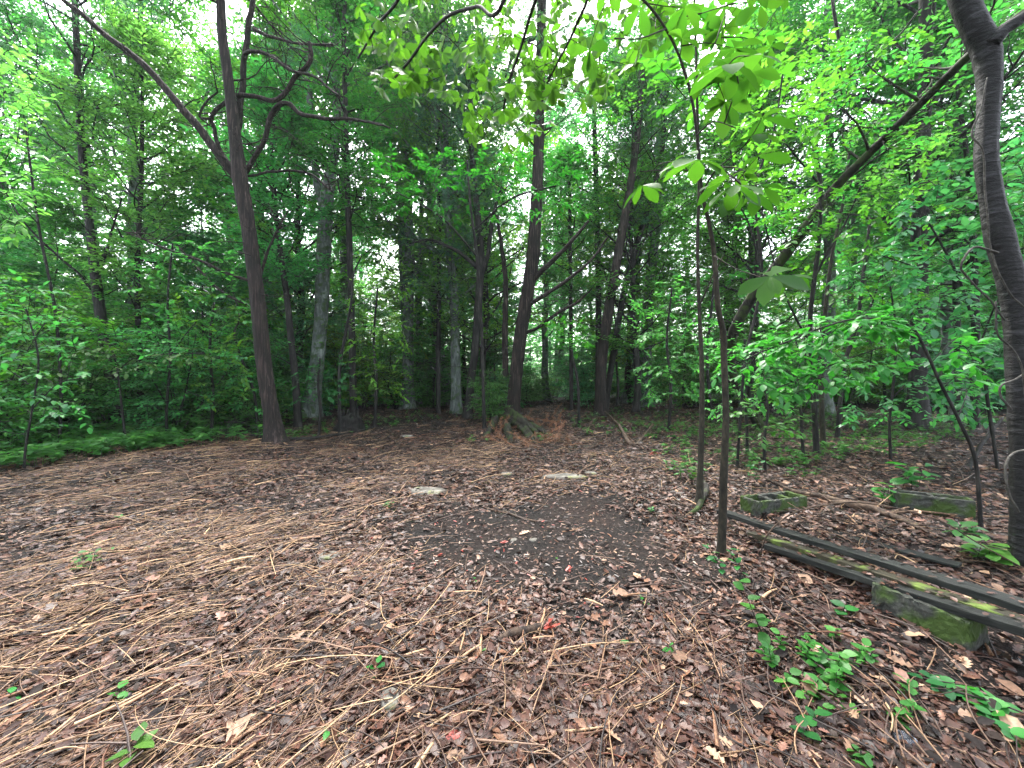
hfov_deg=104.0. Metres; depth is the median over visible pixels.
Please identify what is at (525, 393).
understory shrub
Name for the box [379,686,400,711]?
stone
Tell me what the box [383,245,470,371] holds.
young tree
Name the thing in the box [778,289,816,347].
cedar tree
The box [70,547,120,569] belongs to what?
seedling
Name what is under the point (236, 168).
cedar tree
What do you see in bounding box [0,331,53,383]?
understory shrub
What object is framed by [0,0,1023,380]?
sky
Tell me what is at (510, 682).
fallen branch
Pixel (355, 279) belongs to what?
young tree
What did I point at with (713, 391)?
understory shrub
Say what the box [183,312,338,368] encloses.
understory shrub
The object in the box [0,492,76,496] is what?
fallen branch
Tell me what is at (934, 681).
seedling
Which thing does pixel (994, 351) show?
understory shrub
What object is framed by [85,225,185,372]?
young tree
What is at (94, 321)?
understory shrub
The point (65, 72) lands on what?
broadleaf tree
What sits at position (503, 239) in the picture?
broadleaf tree
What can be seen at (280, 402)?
understory shrub
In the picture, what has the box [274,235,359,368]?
young tree
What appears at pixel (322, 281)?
broadleaf tree
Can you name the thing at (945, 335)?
broadleaf tree
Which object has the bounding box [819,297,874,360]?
young tree
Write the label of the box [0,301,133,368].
understory shrub
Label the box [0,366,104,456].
understory shrub
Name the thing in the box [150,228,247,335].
young tree
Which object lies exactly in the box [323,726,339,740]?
seedling
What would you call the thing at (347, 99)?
young tree
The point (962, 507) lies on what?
concrete block
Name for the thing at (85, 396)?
understory shrub
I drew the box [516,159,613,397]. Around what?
broadleaf tree
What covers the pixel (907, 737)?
stone
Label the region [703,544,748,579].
seedling
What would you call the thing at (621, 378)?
understory shrub
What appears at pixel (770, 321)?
young tree
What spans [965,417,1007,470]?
fallen branch
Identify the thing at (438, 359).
cedar tree
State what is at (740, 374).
understory shrub
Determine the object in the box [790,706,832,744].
seedling
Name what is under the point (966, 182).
young tree
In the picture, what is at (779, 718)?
fallen branch
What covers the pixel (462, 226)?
cedar tree
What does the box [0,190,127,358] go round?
young tree
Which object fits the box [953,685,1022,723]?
seedling
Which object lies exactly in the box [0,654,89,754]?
fallen branch
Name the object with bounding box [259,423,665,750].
red bark crumbs
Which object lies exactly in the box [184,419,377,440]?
fallen branch
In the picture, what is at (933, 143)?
young tree
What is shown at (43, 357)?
understory shrub
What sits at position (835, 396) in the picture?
understory shrub
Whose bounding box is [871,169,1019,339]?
broadleaf tree
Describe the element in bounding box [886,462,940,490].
seedling
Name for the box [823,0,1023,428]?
broadleaf tree
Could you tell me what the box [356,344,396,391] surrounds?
understory shrub
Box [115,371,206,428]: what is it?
understory shrub
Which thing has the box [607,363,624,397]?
understory shrub
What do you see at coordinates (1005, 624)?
plank
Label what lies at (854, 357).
understory shrub
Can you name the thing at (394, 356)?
understory shrub
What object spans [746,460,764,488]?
seedling
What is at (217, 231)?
broadleaf tree
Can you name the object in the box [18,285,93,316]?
young tree
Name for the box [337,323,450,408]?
understory shrub
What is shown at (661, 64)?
sapling
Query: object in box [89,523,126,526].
fallen branch
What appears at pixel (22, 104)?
sapling
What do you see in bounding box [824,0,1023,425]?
broadleaf tree
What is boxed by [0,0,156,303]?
broadleaf tree
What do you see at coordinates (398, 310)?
young tree
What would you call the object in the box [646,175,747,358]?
broadleaf tree
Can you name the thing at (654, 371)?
understory shrub
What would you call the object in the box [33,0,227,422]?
broadleaf tree
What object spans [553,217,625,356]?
broadleaf tree
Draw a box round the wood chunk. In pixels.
[492,617,559,645]
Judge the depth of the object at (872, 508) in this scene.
4.33 m
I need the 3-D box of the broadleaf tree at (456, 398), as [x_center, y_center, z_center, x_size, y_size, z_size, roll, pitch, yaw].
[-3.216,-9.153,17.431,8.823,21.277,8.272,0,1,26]
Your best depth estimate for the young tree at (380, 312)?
22.32 m
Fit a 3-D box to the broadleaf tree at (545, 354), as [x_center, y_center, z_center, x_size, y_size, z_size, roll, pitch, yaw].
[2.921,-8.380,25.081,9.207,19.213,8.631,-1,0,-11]
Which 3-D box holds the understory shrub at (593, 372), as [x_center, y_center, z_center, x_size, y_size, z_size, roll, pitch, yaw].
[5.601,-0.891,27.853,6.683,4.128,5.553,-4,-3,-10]
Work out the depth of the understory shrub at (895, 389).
21.87 m
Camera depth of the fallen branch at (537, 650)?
2.24 m
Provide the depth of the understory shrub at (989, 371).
17.40 m
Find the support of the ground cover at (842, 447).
on the ground at (570, 506)
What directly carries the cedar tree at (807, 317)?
on the ground at (570, 506)
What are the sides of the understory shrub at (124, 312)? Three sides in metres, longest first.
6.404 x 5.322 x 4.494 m
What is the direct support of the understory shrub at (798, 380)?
on the ground at (570, 506)
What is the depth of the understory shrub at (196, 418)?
10.57 m
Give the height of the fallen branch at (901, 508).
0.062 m
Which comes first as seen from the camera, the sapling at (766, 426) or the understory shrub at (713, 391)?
the sapling at (766, 426)
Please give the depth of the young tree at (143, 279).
14.56 m
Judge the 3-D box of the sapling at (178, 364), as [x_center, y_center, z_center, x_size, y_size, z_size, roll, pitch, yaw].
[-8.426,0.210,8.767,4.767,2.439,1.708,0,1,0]
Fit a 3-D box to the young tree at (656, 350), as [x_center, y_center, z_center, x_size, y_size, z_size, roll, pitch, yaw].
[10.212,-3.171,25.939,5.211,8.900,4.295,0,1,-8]
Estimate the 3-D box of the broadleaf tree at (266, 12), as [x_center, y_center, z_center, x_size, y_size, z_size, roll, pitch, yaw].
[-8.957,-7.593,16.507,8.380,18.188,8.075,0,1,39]
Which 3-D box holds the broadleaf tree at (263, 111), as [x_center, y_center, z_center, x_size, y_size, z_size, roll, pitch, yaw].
[-7.139,-4.080,12.197,3.857,11.116,4.014,0,1,0]
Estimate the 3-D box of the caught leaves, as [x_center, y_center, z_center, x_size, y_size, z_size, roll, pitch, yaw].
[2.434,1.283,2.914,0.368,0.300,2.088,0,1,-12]
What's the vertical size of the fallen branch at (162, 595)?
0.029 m
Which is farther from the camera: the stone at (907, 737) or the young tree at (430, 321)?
the young tree at (430, 321)
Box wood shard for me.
[445,729,460,739]
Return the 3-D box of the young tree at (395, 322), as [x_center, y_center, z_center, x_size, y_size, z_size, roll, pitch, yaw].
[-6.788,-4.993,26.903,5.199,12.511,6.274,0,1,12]
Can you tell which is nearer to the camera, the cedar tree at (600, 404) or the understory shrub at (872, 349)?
the cedar tree at (600, 404)
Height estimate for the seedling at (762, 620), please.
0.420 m
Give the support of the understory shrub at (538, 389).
on the ground at (570, 506)
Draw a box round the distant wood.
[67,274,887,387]
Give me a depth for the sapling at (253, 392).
10.77 m
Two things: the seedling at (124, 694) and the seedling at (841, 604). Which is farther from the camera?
the seedling at (841, 604)
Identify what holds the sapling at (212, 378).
on the ground at (570, 506)
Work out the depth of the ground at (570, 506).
4.28 m
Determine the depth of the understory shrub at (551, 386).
27.39 m
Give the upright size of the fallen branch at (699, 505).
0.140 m
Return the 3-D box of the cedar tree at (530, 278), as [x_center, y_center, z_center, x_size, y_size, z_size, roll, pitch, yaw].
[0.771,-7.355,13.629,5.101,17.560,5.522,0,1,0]
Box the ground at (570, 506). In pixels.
[0,382,1023,767]
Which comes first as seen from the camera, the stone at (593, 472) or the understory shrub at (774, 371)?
the stone at (593, 472)
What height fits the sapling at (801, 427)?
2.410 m
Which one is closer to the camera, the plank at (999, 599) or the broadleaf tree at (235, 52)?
the plank at (999, 599)
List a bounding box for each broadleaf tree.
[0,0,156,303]
[0,0,239,415]
[0,17,199,320]
[7,115,142,309]
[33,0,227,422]
[149,27,305,281]
[165,0,356,330]
[169,0,409,399]
[180,43,344,429]
[193,212,242,287]
[237,0,468,418]
[258,0,393,402]
[293,181,379,323]
[309,24,490,405]
[330,216,393,331]
[341,0,517,405]
[342,0,469,409]
[342,0,531,413]
[350,65,440,340]
[390,18,588,406]
[462,195,525,395]
[465,142,524,375]
[490,260,532,368]
[491,100,605,400]
[512,14,665,375]
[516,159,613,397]
[523,134,616,410]
[527,262,568,370]
[542,39,728,412]
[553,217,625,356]
[568,8,719,403]
[584,0,729,406]
[616,164,707,387]
[640,1,909,407]
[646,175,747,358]
[662,118,821,402]
[674,0,864,406]
[711,0,1002,415]
[751,0,1023,430]
[774,268,821,356]
[795,115,948,403]
[802,206,877,339]
[808,160,935,382]
[810,0,1023,417]
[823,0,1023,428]
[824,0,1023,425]
[868,119,1004,323]
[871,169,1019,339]
[929,135,1022,381]
[938,243,1020,339]
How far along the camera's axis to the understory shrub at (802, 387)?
19.48 m
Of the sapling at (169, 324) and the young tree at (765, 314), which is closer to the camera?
the sapling at (169, 324)
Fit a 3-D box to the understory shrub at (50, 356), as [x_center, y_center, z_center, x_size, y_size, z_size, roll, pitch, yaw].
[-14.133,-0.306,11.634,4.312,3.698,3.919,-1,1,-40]
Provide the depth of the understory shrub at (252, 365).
12.40 m
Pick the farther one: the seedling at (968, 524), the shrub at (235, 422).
the shrub at (235, 422)
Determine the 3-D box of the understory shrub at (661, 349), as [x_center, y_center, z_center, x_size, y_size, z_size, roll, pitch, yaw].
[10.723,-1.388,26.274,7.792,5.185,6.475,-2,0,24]
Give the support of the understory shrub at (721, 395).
on the ground at (570, 506)
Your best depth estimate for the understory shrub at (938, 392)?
19.21 m
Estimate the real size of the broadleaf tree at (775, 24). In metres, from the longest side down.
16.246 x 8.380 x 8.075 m
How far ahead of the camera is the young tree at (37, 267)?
12.23 m
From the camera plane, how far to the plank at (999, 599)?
2.56 m
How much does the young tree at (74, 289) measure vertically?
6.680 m
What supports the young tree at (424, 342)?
on the ground at (570, 506)
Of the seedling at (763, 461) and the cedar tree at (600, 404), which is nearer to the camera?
the seedling at (763, 461)
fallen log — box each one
[754,472,927,531]
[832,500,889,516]
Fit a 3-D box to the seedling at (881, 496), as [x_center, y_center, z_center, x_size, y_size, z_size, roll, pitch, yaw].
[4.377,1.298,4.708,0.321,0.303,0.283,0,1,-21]
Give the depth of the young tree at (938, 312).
21.23 m
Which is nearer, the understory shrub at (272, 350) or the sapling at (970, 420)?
the sapling at (970, 420)
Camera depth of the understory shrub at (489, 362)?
27.19 m
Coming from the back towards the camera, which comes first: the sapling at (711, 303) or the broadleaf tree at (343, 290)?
the broadleaf tree at (343, 290)
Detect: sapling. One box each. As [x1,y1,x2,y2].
[0,28,69,442]
[0,268,92,469]
[36,337,214,433]
[120,237,251,432]
[170,287,257,434]
[211,288,262,432]
[285,354,353,435]
[319,256,366,432]
[343,251,414,426]
[355,142,592,428]
[541,315,597,426]
[565,0,812,557]
[628,275,704,429]
[637,0,796,505]
[653,256,800,422]
[688,314,794,452]
[707,303,1005,526]
[717,375,818,471]
[767,334,826,456]
[826,255,1005,460]
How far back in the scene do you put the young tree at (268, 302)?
19.94 m
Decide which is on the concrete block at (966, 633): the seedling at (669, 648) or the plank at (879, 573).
the plank at (879, 573)
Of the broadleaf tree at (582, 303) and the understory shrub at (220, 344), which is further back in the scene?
the broadleaf tree at (582, 303)
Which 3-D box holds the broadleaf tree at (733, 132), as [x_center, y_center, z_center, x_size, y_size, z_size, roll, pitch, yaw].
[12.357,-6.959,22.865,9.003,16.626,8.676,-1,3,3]
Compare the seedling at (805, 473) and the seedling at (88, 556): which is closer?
the seedling at (88, 556)
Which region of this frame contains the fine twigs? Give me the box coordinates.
[0,401,1023,767]
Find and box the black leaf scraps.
[0,473,1023,767]
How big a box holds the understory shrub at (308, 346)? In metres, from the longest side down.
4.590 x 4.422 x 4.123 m
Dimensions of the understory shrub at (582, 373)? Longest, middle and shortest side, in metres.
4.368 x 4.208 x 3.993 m
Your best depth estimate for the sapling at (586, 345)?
12.47 m
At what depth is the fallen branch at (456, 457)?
7.55 m
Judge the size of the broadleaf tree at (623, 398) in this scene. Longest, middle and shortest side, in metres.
21.648 x 9.120 x 9.057 m
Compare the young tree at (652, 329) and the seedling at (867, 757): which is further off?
the young tree at (652, 329)
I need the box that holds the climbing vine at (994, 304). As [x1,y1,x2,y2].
[960,77,1023,511]
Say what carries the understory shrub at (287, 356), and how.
on the ground at (570, 506)
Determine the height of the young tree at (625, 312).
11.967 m
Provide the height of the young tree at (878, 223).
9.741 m
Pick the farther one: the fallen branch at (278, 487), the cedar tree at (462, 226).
the cedar tree at (462, 226)
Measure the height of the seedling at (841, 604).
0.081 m
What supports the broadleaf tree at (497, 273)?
on the ground at (570, 506)
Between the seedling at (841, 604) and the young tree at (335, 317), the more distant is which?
the young tree at (335, 317)
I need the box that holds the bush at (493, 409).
[464,365,521,420]
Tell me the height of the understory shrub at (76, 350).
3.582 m
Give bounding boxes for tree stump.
[333,408,365,431]
[483,406,551,443]
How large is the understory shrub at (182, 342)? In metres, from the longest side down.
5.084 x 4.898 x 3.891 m
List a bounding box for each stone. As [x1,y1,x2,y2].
[319,551,340,560]
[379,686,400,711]
[408,487,447,495]
[541,473,587,480]
[584,471,596,475]
[892,729,917,745]
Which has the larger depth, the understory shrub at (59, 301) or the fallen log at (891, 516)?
the understory shrub at (59, 301)
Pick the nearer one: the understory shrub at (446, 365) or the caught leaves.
the caught leaves
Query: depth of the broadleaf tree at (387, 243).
19.38 m
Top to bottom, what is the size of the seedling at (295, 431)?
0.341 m
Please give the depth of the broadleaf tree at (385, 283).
20.21 m
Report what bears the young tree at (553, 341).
on the ground at (570, 506)
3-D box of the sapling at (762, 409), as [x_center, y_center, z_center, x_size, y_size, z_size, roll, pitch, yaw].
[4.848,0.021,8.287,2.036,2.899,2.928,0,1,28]
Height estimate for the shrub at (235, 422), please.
1.510 m
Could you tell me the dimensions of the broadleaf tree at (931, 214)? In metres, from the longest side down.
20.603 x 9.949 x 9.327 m
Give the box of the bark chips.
[0,413,1023,767]
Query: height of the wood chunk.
0.075 m
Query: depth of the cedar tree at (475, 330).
14.29 m
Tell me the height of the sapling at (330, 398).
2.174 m
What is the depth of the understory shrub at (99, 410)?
10.85 m
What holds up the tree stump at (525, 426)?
on the ground at (570, 506)
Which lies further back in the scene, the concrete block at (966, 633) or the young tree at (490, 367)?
the young tree at (490, 367)
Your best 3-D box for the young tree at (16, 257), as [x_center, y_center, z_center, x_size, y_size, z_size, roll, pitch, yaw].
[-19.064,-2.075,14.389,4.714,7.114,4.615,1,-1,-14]
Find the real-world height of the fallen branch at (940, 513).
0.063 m
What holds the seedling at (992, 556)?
on the ground at (570, 506)
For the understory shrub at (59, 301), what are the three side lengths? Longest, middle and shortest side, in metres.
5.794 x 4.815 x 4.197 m
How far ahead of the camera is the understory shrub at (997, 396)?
17.45 m
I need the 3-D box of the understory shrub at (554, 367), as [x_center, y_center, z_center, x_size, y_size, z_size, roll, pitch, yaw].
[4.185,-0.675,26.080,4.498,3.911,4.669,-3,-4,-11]
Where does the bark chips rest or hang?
on the ground at (570, 506)
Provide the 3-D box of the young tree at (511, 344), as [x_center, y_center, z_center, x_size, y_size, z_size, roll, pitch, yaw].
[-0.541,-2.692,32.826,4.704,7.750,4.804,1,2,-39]
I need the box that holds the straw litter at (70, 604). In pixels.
[0,406,1023,767]
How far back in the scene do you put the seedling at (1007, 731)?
1.64 m
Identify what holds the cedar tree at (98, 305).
on the ground at (570, 506)
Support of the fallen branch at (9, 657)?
on the ground at (570, 506)
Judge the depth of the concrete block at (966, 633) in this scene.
2.29 m
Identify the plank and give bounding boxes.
[716,510,1023,600]
[747,531,1023,620]
[757,524,1023,614]
[764,543,1023,637]
[831,532,961,568]
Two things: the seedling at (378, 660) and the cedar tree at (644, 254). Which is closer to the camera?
the seedling at (378, 660)
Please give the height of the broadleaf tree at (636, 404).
16.022 m
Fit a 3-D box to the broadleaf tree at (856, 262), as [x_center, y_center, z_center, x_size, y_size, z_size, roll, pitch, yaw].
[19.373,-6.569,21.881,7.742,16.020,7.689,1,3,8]
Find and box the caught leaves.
[732,512,1023,626]
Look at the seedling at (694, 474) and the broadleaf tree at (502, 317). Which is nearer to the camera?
the seedling at (694, 474)
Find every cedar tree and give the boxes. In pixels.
[0,0,178,429]
[61,0,410,444]
[387,75,487,413]
[406,15,525,418]
[423,209,494,403]
[461,0,610,413]
[532,250,579,380]
[573,5,684,415]
[584,133,680,403]
[606,40,713,413]
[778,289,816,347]
[798,279,820,349]
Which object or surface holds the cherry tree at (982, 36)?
on the ground at (570, 506)
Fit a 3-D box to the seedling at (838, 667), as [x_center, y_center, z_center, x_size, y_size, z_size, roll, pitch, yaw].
[1.633,1.420,1.974,0.637,0.150,0.615,0,1,-14]
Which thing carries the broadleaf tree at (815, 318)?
on the ground at (570, 506)
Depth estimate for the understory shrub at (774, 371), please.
25.27 m
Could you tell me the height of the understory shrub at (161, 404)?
3.410 m
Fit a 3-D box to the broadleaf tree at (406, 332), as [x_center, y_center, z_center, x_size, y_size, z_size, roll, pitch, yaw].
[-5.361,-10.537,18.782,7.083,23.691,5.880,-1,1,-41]
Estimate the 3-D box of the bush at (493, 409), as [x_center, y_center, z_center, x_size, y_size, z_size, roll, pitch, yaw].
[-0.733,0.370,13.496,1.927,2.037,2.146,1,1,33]
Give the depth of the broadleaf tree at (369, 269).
39.79 m
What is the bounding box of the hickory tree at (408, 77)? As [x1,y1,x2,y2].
[354,0,668,154]
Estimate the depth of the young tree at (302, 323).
15.18 m
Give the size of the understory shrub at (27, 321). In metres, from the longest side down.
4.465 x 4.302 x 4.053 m
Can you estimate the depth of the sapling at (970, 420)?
7.14 m
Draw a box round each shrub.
[0,271,142,435]
[0,282,195,425]
[0,282,225,425]
[0,286,125,408]
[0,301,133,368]
[0,316,171,440]
[0,330,125,431]
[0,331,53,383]
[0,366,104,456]
[1,369,128,440]
[2,305,87,348]
[3,314,123,395]
[8,324,131,423]
[23,308,290,435]
[105,307,311,407]
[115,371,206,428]
[140,319,304,415]
[143,309,306,419]
[143,373,280,433]
[144,319,247,388]
[145,391,479,442]
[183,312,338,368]
[199,378,309,426]
[212,320,340,411]
[228,352,336,409]
[273,334,341,389]
[276,359,365,414]
[286,339,399,410]
[303,335,381,408]
[304,308,449,409]
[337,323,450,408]
[343,337,419,404]
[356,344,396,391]
[405,368,450,407]
[416,351,488,389]
[418,319,511,398]
[423,370,467,406]
[460,346,511,389]
[486,347,540,397]
[496,366,548,404]
[520,373,557,401]
[529,361,551,384]
[538,366,568,398]
[540,347,595,401]
[547,333,620,406]
[547,347,594,402]
[550,344,624,398]
[575,368,623,400]
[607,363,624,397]
[608,331,668,406]
[608,351,667,395]
[618,341,678,393]
[640,334,751,406]
[652,322,719,398]
[652,328,686,396]
[661,358,721,404]
[704,350,808,399]
[706,375,744,401]
[709,337,776,401]
[762,368,786,399]
[765,357,815,408]
[768,345,840,404]
[771,354,832,406]
[771,361,833,407]
[786,340,841,365]
[801,328,936,403]
[831,372,854,405]
[832,342,896,404]
[834,343,886,379]
[854,356,939,404]
[856,338,889,380]
[871,346,939,401]
[885,343,1005,409]
[892,372,943,407]
[930,330,1006,411]
[963,339,1005,409]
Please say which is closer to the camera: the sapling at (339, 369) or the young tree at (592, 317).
the sapling at (339, 369)
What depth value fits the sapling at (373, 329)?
11.97 m
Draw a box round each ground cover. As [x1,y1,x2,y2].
[0,410,262,466]
[284,406,1006,479]
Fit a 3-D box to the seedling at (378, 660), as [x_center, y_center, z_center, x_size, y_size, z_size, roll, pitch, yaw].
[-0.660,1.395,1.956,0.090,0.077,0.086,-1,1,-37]
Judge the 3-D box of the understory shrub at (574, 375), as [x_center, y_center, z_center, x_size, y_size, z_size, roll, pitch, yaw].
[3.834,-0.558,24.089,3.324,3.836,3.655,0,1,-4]
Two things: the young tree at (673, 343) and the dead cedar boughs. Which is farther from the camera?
the young tree at (673, 343)
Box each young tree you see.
[0,138,84,311]
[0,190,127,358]
[0,225,75,308]
[0,231,79,356]
[8,208,70,307]
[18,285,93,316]
[37,255,115,343]
[60,265,127,320]
[79,190,238,385]
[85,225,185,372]
[99,143,284,388]
[103,217,281,420]
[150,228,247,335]
[232,252,309,406]
[244,234,342,415]
[252,0,437,412]
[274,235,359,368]
[286,300,369,411]
[306,268,380,364]
[308,263,377,351]
[338,294,400,406]
[355,278,400,360]
[366,227,449,364]
[373,251,427,364]
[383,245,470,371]
[394,261,479,407]
[396,284,466,369]
[459,254,535,401]
[459,261,535,407]
[489,311,534,392]
[523,314,548,378]
[536,322,578,395]
[565,183,669,405]
[566,271,626,401]
[611,327,626,395]
[626,296,663,356]
[650,273,726,408]
[652,266,703,397]
[680,181,797,402]
[721,18,853,467]
[721,269,804,375]
[743,0,956,453]
[749,300,798,377]
[760,246,856,374]
[814,206,961,405]
[818,100,959,446]
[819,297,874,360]
[829,217,990,438]
[872,228,988,355]
[873,112,1023,470]
[890,282,993,406]
[932,195,1023,365]
[981,286,1002,338]
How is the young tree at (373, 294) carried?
on the ground at (570, 506)
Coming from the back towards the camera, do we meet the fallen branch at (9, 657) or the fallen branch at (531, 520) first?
the fallen branch at (531, 520)
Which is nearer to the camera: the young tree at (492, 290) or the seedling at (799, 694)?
the seedling at (799, 694)
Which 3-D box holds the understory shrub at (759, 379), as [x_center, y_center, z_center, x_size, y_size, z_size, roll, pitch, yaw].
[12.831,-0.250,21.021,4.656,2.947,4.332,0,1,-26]
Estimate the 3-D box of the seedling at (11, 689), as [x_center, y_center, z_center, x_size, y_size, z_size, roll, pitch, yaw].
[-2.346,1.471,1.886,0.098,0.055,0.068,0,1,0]
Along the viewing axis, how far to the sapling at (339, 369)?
10.86 m
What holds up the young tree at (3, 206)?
on the ground at (570, 506)
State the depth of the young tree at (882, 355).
20.64 m
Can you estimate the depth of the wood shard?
1.65 m
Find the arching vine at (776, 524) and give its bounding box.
[760,501,1023,567]
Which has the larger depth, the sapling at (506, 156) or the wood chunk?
the sapling at (506, 156)
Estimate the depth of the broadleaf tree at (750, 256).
19.28 m
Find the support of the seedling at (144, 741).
on the ground at (570, 506)
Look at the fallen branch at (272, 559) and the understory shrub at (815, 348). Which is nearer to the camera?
the fallen branch at (272, 559)
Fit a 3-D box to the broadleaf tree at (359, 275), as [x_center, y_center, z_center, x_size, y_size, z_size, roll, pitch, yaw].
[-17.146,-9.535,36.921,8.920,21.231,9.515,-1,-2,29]
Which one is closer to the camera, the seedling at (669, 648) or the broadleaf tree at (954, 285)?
the seedling at (669, 648)
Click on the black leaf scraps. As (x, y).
(978, 743)
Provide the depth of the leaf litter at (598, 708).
2.21 m
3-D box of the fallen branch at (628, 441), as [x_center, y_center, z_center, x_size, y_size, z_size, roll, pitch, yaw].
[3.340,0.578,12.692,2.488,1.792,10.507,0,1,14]
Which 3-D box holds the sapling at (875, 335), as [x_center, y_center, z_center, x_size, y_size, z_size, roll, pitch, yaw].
[3.750,0.266,4.102,3.922,2.383,1.254,0,1,0]
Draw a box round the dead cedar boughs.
[477,404,585,447]
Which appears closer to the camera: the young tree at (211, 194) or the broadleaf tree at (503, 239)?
the young tree at (211, 194)
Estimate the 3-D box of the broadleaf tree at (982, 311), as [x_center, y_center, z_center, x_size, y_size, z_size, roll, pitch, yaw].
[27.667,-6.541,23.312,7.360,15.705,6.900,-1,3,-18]
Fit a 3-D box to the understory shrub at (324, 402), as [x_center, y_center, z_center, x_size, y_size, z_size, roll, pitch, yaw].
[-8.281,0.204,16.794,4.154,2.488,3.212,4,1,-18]
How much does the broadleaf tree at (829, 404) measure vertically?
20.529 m
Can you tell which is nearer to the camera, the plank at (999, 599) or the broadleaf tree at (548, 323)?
the plank at (999, 599)
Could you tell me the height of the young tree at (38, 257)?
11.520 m
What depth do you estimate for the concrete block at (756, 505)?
4.38 m
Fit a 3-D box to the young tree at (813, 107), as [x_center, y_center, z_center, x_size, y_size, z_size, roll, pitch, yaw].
[4.672,-2.660,7.085,1.911,8.300,3.763,1,1,44]
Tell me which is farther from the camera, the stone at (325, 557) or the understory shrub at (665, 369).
the understory shrub at (665, 369)
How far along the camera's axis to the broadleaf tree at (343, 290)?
23.00 m
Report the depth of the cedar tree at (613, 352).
17.30 m
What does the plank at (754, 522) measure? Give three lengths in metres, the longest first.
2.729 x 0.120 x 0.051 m
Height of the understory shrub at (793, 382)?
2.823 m
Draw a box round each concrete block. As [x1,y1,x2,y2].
[740,490,806,516]
[871,580,988,652]
[890,488,975,520]
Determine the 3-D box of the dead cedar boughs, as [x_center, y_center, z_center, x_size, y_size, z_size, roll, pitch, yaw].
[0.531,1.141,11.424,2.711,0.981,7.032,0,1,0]
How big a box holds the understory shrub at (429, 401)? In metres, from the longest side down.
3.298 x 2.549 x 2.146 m
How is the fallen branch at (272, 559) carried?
on the ground at (570, 506)
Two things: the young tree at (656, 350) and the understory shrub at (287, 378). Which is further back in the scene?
the young tree at (656, 350)
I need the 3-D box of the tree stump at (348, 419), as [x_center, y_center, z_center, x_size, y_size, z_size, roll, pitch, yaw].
[-4.739,1.103,11.742,1.124,0.768,1.080,0,1,0]
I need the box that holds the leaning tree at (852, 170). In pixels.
[704,0,1023,428]
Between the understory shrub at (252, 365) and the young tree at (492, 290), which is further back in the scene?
the young tree at (492, 290)
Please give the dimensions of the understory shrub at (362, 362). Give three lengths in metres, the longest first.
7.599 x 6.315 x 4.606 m
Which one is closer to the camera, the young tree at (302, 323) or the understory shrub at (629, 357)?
the young tree at (302, 323)
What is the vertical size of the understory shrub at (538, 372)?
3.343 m
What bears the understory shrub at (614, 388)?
on the ground at (570, 506)
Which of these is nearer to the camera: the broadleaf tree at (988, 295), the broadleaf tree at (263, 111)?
the broadleaf tree at (263, 111)
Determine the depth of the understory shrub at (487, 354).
20.91 m
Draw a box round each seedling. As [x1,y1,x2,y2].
[7,687,20,698]
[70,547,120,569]
[105,722,157,766]
[106,679,132,699]
[285,427,313,436]
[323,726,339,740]
[366,655,384,677]
[468,434,489,442]
[662,642,673,651]
[687,466,696,485]
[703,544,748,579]
[733,578,770,645]
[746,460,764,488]
[755,625,926,729]
[774,667,859,716]
[786,463,821,479]
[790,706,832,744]
[830,599,858,614]
[847,744,874,767]
[871,482,895,504]
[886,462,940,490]
[892,670,964,703]
[942,519,990,539]
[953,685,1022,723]
[959,535,1019,565]
[993,718,1023,747]
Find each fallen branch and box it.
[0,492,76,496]
[0,638,29,668]
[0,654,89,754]
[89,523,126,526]
[156,585,185,597]
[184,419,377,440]
[251,534,287,601]
[275,482,281,495]
[432,455,476,461]
[469,663,542,688]
[485,507,536,521]
[536,639,567,652]
[558,372,689,446]
[673,622,821,761]
[688,481,708,514]
[891,506,909,511]
[891,510,1008,516]
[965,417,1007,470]
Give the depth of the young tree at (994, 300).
24.38 m
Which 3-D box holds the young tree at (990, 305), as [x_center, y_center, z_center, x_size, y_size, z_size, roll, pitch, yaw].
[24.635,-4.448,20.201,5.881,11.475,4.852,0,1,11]
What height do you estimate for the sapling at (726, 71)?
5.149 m
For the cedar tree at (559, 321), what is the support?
on the ground at (570, 506)
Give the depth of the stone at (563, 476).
5.81 m
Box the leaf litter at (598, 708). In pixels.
[0,400,1023,767]
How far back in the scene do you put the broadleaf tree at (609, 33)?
18.16 m
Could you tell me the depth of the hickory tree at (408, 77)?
3.67 m
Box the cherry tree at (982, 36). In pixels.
[946,0,1023,568]
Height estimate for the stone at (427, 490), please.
0.088 m
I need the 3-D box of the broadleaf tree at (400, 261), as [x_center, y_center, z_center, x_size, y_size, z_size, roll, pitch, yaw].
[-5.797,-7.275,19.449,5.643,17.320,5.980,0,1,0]
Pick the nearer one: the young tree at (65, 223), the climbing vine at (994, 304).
the climbing vine at (994, 304)
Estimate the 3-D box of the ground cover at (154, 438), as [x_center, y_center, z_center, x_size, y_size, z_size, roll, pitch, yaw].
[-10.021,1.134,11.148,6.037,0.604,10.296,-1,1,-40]
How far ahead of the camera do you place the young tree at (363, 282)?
26.64 m
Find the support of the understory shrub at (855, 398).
on the ground at (570, 506)
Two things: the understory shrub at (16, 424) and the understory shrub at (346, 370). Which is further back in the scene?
the understory shrub at (346, 370)

